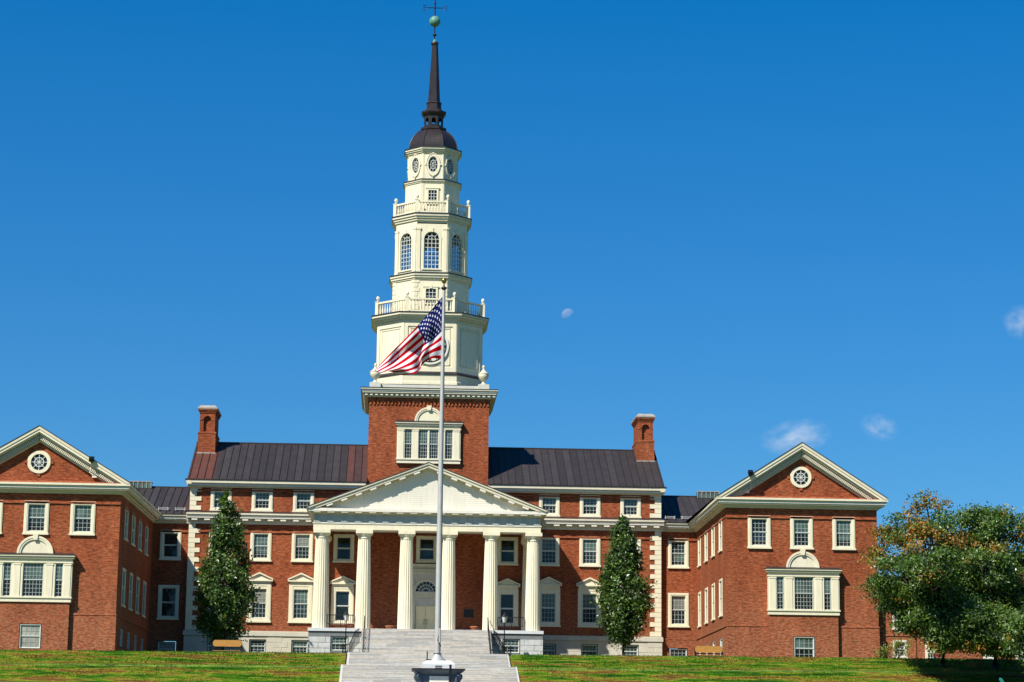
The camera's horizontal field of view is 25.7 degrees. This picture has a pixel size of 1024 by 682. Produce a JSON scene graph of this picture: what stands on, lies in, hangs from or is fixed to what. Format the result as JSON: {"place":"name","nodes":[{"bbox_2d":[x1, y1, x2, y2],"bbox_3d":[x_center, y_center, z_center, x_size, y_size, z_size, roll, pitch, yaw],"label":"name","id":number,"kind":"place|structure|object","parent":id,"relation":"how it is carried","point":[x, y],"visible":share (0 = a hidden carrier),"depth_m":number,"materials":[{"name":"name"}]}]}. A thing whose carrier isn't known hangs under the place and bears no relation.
{"place":"outdoors","nodes":[
{"label":"outdoors","id":0,"kind":"place"},
{"bbox_2d":[0,649,1023,681],"bbox_3d":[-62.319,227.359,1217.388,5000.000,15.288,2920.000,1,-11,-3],"label":"ground","id":1,"kind":"structure","parent":0,"point":[514,660],"depth_m":162.85,"materials":[{"name":"green plant"}]},
{"bbox_2d":[192,488,261,649],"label":"columnar tree","id":2,"kind":"object","parent":1,"relation":"on","point":[223,588],"visible":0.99,"depth_m":185.61,"materials":[{"name":"green plant"}]},
{"bbox_2d":[212,640,241,651],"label":"bench","id":3,"kind":"object","parent":1,"relation":"on","point":[236,644],"visible":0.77,"depth_m":176.16,"materials":[{"name":"orange wood"}]},
{"bbox_2d":[343,610,348,652],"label":"lamp post","id":4,"kind":"object","parent":1,"relation":"on","point":[346,615],"visible":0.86,"depth_m":188.82,"materials":[{"name":"black metal"}]},
{"bbox_2d":[342,628,358,652],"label":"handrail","id":5,"kind":"object","parent":1,"relation":"on","point":[352,646],"visible":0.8,"depth_m":188.64,"materials":[{"name":"black metal"}]},
{"bbox_2d":[361,628,492,653],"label":"porch steps","id":6,"kind":"structure","parent":1,"relation":"on","point":[423,641],"depth_m":188.63,"materials":[{"name":"stone"}]},
{"bbox_2d":[362,615,364,651],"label":"handrail","id":7,"kind":"object","parent":6,"relation":"on","point":[363,634],"visible":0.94,"depth_m":187.52,"materials":[{"name":"black metal"}]},
{"bbox_2d":[487,617,491,653],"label":"handrail","id":8,"kind":"object","parent":6,"relation":"on","point":[489,635],"visible":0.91,"depth_m":188.95,"materials":[{"name":"black metal"}]},
{"bbox_2d":[339,652,519,681],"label":"bank steps","id":9,"kind":"structure","parent":1,"relation":"on","point":[375,667],"depth_m":161.72,"materials":[{"name":"stone"}]},
{"bbox_2d":[0,0,887,657],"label":"library","id":10,"kind":"structure","parent":1,"relation":"on","point":[768,564],"depth_m":198.59,"materials":[{"name":"red brick"}]},
{"bbox_2d":[0,501,2,533],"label":"window","id":11,"kind":"structure","parent":10,"relation":"in","point":[1,504],"depth_m":177.53,"materials":[{"name":"beige paint"}]},
{"bbox_2d":[19,624,40,648],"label":"window","id":12,"kind":"structure","parent":10,"relation":"in","point":[30,634],"depth_m":175.72,"materials":[{"name":"white glass"}]},
{"bbox_2d":[22,501,49,534],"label":"window","id":13,"kind":"structure","parent":10,"relation":"in","point":[36,515],"depth_m":177.84,"materials":[{"name":"beige paint"}]},
{"bbox_2d":[0,534,75,602],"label":"bay window","id":14,"kind":"structure","parent":10,"relation":"in","point":[45,576],"depth_m":176.41,"materials":[{"name":"beige paint"}]},
{"bbox_2d":[25,448,53,475],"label":"round window","id":15,"kind":"structure","parent":10,"relation":"in","point":[39,461],"depth_m":178.49,"materials":[{"name":"beige paint"}]},
{"bbox_2d":[69,501,95,535],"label":"window","id":16,"kind":"structure","parent":10,"relation":"in","point":[82,516],"depth_m":177.97,"materials":[{"name":"beige paint"}]},
{"bbox_2d":[89,456,96,477],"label":"gable floodlight","id":17,"kind":"object","parent":10,"relation":"attached to","point":[91,459],"visible":1,"depth_m":178.11,"materials":[{"name":"black metal"}]},
{"bbox_2d":[120,629,122,646],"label":"window","id":18,"kind":"structure","parent":10,"relation":"in","point":[121,631],"depth_m":180.68,"materials":[{"name":"grey glass"}]},
{"bbox_2d":[121,568,125,607],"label":"window","id":19,"kind":"structure","parent":10,"relation":"in","point":[124,570],"depth_m":181.21,"materials":[{"name":"beige paint"}]},
{"bbox_2d":[124,509,128,541],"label":"window","id":20,"kind":"structure","parent":10,"relation":"in","point":[126,511],"depth_m":182.23,"materials":[{"name":"beige paint"}]},
{"bbox_2d":[127,632,129,649],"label":"window","id":21,"kind":"structure","parent":10,"relation":"in","point":[128,636],"depth_m":185.06,"materials":[{"name":"grey glass"}]},
{"bbox_2d":[128,572,132,610],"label":"window","id":22,"kind":"structure","parent":10,"relation":"in","point":[131,574],"depth_m":185.74,"materials":[{"name":"beige paint"}]},
{"bbox_2d":[131,515,135,546],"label":"window","id":23,"kind":"structure","parent":10,"relation":"in","point":[133,517],"depth_m":186.60,"materials":[{"name":"beige paint"}]},
{"bbox_2d":[134,635,136,650],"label":"window","id":24,"kind":"structure","parent":10,"relation":"in","point":[135,637],"depth_m":189.40,"materials":[{"name":"grey glass"}]},
{"bbox_2d":[135,577,139,614],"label":"window","id":25,"kind":"structure","parent":10,"relation":"in","point":[138,579],"depth_m":190.00,"materials":[{"name":"beige paint"}]},
{"bbox_2d":[138,520,141,551],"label":"window","id":26,"kind":"structure","parent":10,"relation":"in","point":[140,523],"depth_m":191.07,"materials":[{"name":"beige paint"}]},
{"bbox_2d":[142,581,145,617],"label":"window","id":27,"kind":"structure","parent":10,"relation":"in","point":[144,583],"depth_m":194.51,"materials":[{"name":"beige paint"}]},
{"bbox_2d":[144,526,148,556],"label":"window","id":28,"kind":"structure","parent":10,"relation":"in","point":[147,529],"depth_m":195.36,"materials":[{"name":"beige paint"}]},
{"bbox_2d":[158,642,175,651],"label":"window","id":29,"kind":"structure","parent":10,"relation":"in","point":[164,646],"depth_m":197.71,"materials":[{"name":"grey glass"}]},
{"bbox_2d":[156,585,179,619],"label":"window","id":30,"kind":"structure","parent":10,"relation":"in","point":[168,595],"depth_m":198.39,"materials":[{"name":"beige paint"}]},
{"bbox_2d":[159,530,181,559],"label":"window","id":31,"kind":"structure","parent":10,"relation":"in","point":[170,542],"depth_m":199.31,"materials":[{"name":"beige paint"}]},
{"bbox_2d":[208,639,222,651],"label":"window","id":32,"kind":"structure","parent":10,"relation":"in","point":[209,646],"depth_m":197.52,"materials":[{"name":"grey glass"}]},
{"bbox_2d":[209,488,231,510],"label":"window","id":33,"kind":"structure","parent":10,"relation":"in","point":[215,495],"depth_m":199.75,"materials":[{"name":"beige paint"}]},
{"bbox_2d":[250,640,265,651],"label":"window","id":34,"kind":"structure","parent":10,"relation":"in","point":[255,645],"depth_m":197.71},
{"bbox_2d":[246,572,272,622],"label":"window","id":35,"kind":"structure","parent":10,"relation":"in","point":[263,614],"depth_m":198.34,"materials":[{"name":"beige paint"}]},
{"bbox_2d":[250,533,271,561],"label":"window","id":36,"kind":"structure","parent":10,"relation":"in","point":[260,543],"depth_m":199.27,"materials":[{"name":"beige paint"}]},
{"bbox_2d":[251,489,272,511],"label":"window","id":37,"kind":"structure","parent":10,"relation":"in","point":[264,499],"depth_m":200.00,"materials":[{"name":"beige paint"}]},
{"bbox_2d":[292,640,307,652],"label":"window","id":38,"kind":"structure","parent":10,"relation":"in","point":[299,646],"depth_m":197.91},
{"bbox_2d":[287,573,313,622],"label":"window","id":39,"kind":"structure","parent":10,"relation":"in","point":[300,587],"depth_m":198.49,"materials":[{"name":"beige paint"}]},
{"bbox_2d":[291,531,312,561],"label":"window","id":40,"kind":"structure","parent":10,"relation":"in","point":[302,544],"depth_m":199.41,"materials":[{"name":"beige paint"}]},
{"bbox_2d":[292,490,313,511],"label":"window","id":41,"kind":"structure","parent":10,"relation":"in","point":[300,500],"depth_m":200.19,"materials":[{"name":"beige paint"}]},
{"bbox_2d":[331,637,347,650],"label":"window","id":42,"kind":"structure","parent":10,"relation":"in","point":[336,642],"depth_m":191.02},
{"bbox_2d":[327,614,354,627],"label":"porch railing","id":43,"kind":"object","parent":10,"relation":"on","point":[340,623],"visible":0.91,"depth_m":191.88,"materials":[{"name":"black metal"}]},
{"bbox_2d":[332,534,353,562],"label":"window","id":44,"kind":"structure","parent":10,"relation":"in","point":[343,545],"depth_m":199.61,"materials":[{"name":"beige paint"}]},
{"bbox_2d":[330,576,355,624],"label":"window","id":45,"kind":"structure","parent":10,"relation":"in","point":[342,590],"depth_m":198.68,"materials":[{"name":"beige paint"}]},
{"bbox_2d":[385,626,395,628],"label":"planter","id":46,"kind":"object","parent":10,"relation":"on","point":[390,627],"visible":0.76,"depth_m":196.09,"materials":[{"name":"ceramic"}]},
{"bbox_2d":[415,606,425,628],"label":"door","id":47,"kind":"structure","parent":10,"relation":"in","point":[420,610],"depth_m":198.68,"materials":[{"name":"beige wood"}]},
{"bbox_2d":[415,536,436,562],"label":"window","id":48,"kind":"structure","parent":10,"relation":"in","point":[426,546],"depth_m":199.95,"materials":[{"name":"beige paint"}]},
{"bbox_2d":[395,405,462,463],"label":"bay window","id":49,"kind":"structure","parent":10,"relation":"in","point":[417,439],"depth_m":201.47,"materials":[{"name":"beige paint"}]},
{"bbox_2d":[425,606,434,628],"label":"door","id":50,"kind":"structure","parent":10,"relation":"in","point":[430,610],"depth_m":198.73,"materials":[{"name":"beige wood"}]},
{"bbox_2d":[464,609,473,617],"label":"wall plaque","id":51,"kind":"object","parent":10,"relation":"attached to","point":[468,613],"depth_m":198.99,"materials":[{"name":"brown metal"}]},
{"bbox_2d":[470,626,481,629],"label":"planter","id":52,"kind":"object","parent":10,"relation":"on","point":[475,627],"visible":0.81,"depth_m":196.44,"materials":[{"name":"ceramic"}]},
{"bbox_2d":[497,537,518,564],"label":"window","id":53,"kind":"structure","parent":10,"relation":"in","point":[507,548],"depth_m":200.29,"materials":[{"name":"beige paint"}]},
{"bbox_2d":[498,578,519,626],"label":"window","id":54,"kind":"structure","parent":10,"relation":"in","point":[508,591],"depth_m":199.41,"materials":[{"name":"beige paint"}]},
{"bbox_2d":[497,617,524,630],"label":"porch railing","id":55,"kind":"object","parent":10,"relation":"on","point":[511,626],"visible":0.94,"depth_m":192.58,"materials":[{"name":"black metal"}]},
{"bbox_2d":[503,639,518,652],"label":"window","id":56,"kind":"structure","parent":10,"relation":"in","point":[514,643],"depth_m":191.77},
{"bbox_2d":[543,644,554,654],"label":"window","id":57,"kind":"structure","parent":10,"relation":"in","point":[548,649],"depth_m":198.97,"materials":[{"name":"grey glass"}]},
{"bbox_2d":[539,494,559,516],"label":"window","id":58,"kind":"structure","parent":10,"relation":"in","point":[552,504],"depth_m":201.27,"materials":[{"name":"beige paint"}]},
{"bbox_2d":[539,538,559,565],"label":"window","id":59,"kind":"structure","parent":10,"relation":"in","point":[549,547],"depth_m":200.49,"materials":[{"name":"beige paint"}]},
{"bbox_2d":[540,577,561,626],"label":"window","id":60,"kind":"structure","parent":10,"relation":"in","point":[549,588],"depth_m":199.61,"materials":[{"name":"beige paint"}]},
{"bbox_2d":[576,577,600,627],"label":"window","id":61,"kind":"structure","parent":10,"relation":"in","point":[586,615],"depth_m":199.80,"materials":[{"name":"beige paint"}]},
{"bbox_2d":[581,645,596,654],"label":"window","id":62,"kind":"structure","parent":10,"relation":"in","point":[585,649],"depth_m":199.17,"materials":[{"name":"grey glass"}]},
{"bbox_2d":[579,495,600,517],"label":"window","id":63,"kind":"structure","parent":10,"relation":"in","point":[589,507],"depth_m":201.47,"materials":[{"name":"beige paint"}]},
{"bbox_2d":[579,536,600,566],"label":"window","id":64,"kind":"structure","parent":10,"relation":"in","point":[589,548],"depth_m":200.68,"materials":[{"name":"beige paint"}]},
{"bbox_2d":[622,645,637,655],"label":"window","id":65,"kind":"structure","parent":10,"relation":"in","point":[633,649],"depth_m":199.36,"materials":[{"name":"white glass"}]},
{"bbox_2d":[620,496,641,517],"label":"window","id":66,"kind":"structure","parent":10,"relation":"in","point":[628,506],"depth_m":201.61,"materials":[{"name":"beige paint"}]},
{"bbox_2d":[634,539,640,567],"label":"window","id":67,"kind":"structure","parent":10,"relation":"in","point":[639,540],"depth_m":200.90,"materials":[{"name":"beige paint"}]},
{"bbox_2d":[667,538,688,568],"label":"window","id":68,"kind":"structure","parent":10,"relation":"in","point":[679,559],"depth_m":201.57,"materials":[{"name":"beige paint"}]},
{"bbox_2d":[667,593,689,627],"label":"window","id":69,"kind":"structure","parent":10,"relation":"in","point":[678,603],"depth_m":200.63,"materials":[{"name":"beige paint"}]},
{"bbox_2d":[670,649,686,655],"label":"window","id":70,"kind":"structure","parent":10,"relation":"in","point":[677,652],"depth_m":199.95,"materials":[{"name":"white glass"}]},
{"bbox_2d":[697,536,700,567],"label":"window","id":71,"kind":"structure","parent":10,"relation":"in","point":[699,540],"depth_m":199.80,"materials":[{"name":"beige paint"}]},
{"bbox_2d":[697,591,700,627],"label":"window","id":72,"kind":"structure","parent":10,"relation":"in","point":[699,594],"depth_m":198.88,"materials":[{"name":"beige paint"}]},
{"bbox_2d":[704,532,707,562],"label":"window","id":73,"kind":"structure","parent":10,"relation":"in","point":[706,534],"depth_m":194.93,"materials":[{"name":"beige paint"}]},
{"bbox_2d":[704,587,707,624],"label":"window","id":74,"kind":"structure","parent":10,"relation":"in","point":[706,589],"depth_m":194.13,"materials":[{"name":"beige paint"}]},
{"bbox_2d":[710,526,714,557],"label":"window","id":75,"kind":"structure","parent":10,"relation":"in","point":[712,529],"depth_m":190.47,"materials":[{"name":"beige paint"}]},
{"bbox_2d":[711,583,714,620],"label":"window","id":76,"kind":"structure","parent":10,"relation":"in","point":[713,585],"depth_m":189.49,"materials":[{"name":"beige paint"}]},
{"bbox_2d":[718,518,721,552],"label":"window","id":77,"kind":"structure","parent":10,"relation":"in","point":[720,523],"depth_m":185.78,"materials":[{"name":"beige paint"}]},
{"bbox_2d":[718,578,722,617],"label":"window","id":78,"kind":"structure","parent":10,"relation":"in","point":[720,581],"depth_m":184.83,"materials":[{"name":"beige paint"}]},
{"bbox_2d":[745,470,752,492],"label":"gable floodlight","id":79,"kind":"object","parent":10,"relation":"attached to","point":[750,472],"visible":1,"depth_m":182.10,"materials":[{"name":"black metal"}]},
{"bbox_2d":[747,515,771,548],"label":"window","id":80,"kind":"structure","parent":10,"relation":"in","point":[759,529],"depth_m":182.23,"materials":[{"name":"beige paint"}]},
{"bbox_2d":[788,464,813,490],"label":"round window","id":81,"kind":"structure","parent":10,"relation":"in","point":[800,477],"depth_m":183.12,"materials":[{"name":"beige paint"}]},
{"bbox_2d":[790,516,813,549],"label":"window","id":82,"kind":"structure","parent":10,"relation":"in","point":[801,530],"depth_m":182.41,"materials":[{"name":"beige paint"}]},
{"bbox_2d":[794,637,813,656],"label":"window","id":83,"kind":"structure","parent":10,"relation":"in","point":[803,646],"depth_m":180.33,"materials":[{"name":"white glass"}]},
{"bbox_2d":[765,549,842,615],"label":"bay window","id":84,"kind":"structure","parent":10,"relation":"in","point":[805,587],"depth_m":180.99,"materials":[{"name":"beige paint"}]},
{"bbox_2d":[832,517,855,549],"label":"window","id":85,"kind":"structure","parent":10,"relation":"in","point":[843,530],"depth_m":182.59,"materials":[{"name":"beige paint"}]},
{"bbox_2d":[449,664,451,681],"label":"bollard light","id":86,"kind":"object","parent":1,"relation":"on","point":[450,669],"visible":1,"depth_m":136.68,"materials":[{"name":"black metal"}]},
{"bbox_2d":[493,630,510,655],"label":"area railing","id":87,"kind":"object","parent":1,"relation":"on","point":[497,643],"visible":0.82,"depth_m":189.46,"materials":[{"name":"black metal"}]},
{"bbox_2d":[501,612,507,653],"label":"lamp post","id":88,"kind":"object","parent":1,"relation":"on","point":[504,617],"visible":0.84,"depth_m":189.48,"materials":[{"name":"black metal"}]},
{"bbox_2d":[590,513,656,654],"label":"columnar tree","id":89,"kind":"object","parent":1,"relation":"on","point":[622,618],"visible":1,"depth_m":187.29,"materials":[{"name":"green plant"}]},
{"bbox_2d":[694,646,722,655],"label":"bench","id":90,"kind":"object","parent":1,"relation":"on","point":[717,649],"visible":0.76,"depth_m":178.05,"materials":[{"name":"orange wood"}]},
{"bbox_2d":[872,636,914,657],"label":"shrub","id":91,"kind":"object","parent":1,"relation":"on","point":[897,644],"visible":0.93,"depth_m":178.16,"materials":[{"name":"green plant"}]},
{"bbox_2d":[853,488,1013,667],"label":"broad tree","id":92,"kind":"object","parent":1,"relation":"on","point":[917,604],"visible":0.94,"depth_m":160.89,"materials":[{"name":"green plant"}]},
{"bbox_2d":[878,592,1022,659],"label":"brick annexe","id":93,"kind":"structure","parent":1,"relation":"on","point":[914,651],"depth_m":181.94,"materials":[{"name":"red brick"}]},
{"bbox_2d":[893,640,907,657],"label":"window","id":94,"kind":"structure","parent":93,"relation":"in","point":[903,643],"depth_m":181.92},
{"bbox_2d":[950,499,1023,669],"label":"broad tree","id":95,"kind":"object","parent":1,"relation":"on","point":[1002,571],"visible":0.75,"depth_m":161.46,"materials":[{"name":"green plant"}]},
{"bbox_2d":[998,567,1023,673],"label":"broad tree","id":96,"kind":"object","parent":1,"relation":"on","point":[1018,644],"visible":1,"depth_m":145.99,"materials":[{"name":"green plant"}]},
{"bbox_2d":[0,0,1023,655],"label":"sky","id":97,"kind":"structure","parent":0,"point":[759,230],"materials":[{"name":"blue"}]},
{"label":"path","id":98,"kind":"structure","parent":0,"visible":0},
{"bbox_2d":[411,660,464,681],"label":"flagpole pedestal","id":99,"kind":"object","parent":98,"relation":"on","point":[433,671],"visible":1,"depth_m":137.32,"materials":[{"name":"stone"}]},
{"bbox_2d":[431,278,446,660],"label":"flagpole","id":100,"kind":"object","parent":99,"relation":"on","point":[437,655],"visible":1,"depth_m":140.34,"materials":[{"name":"grey metal"}]},
{"bbox_2d":[373,298,441,374],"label":"flag","id":101,"kind":"object","parent":100,"relation":"attached to","point":[416,348],"visible":1,"depth_m":142.20,"materials":[{"name":"multicoloured fabric"}]}
]}

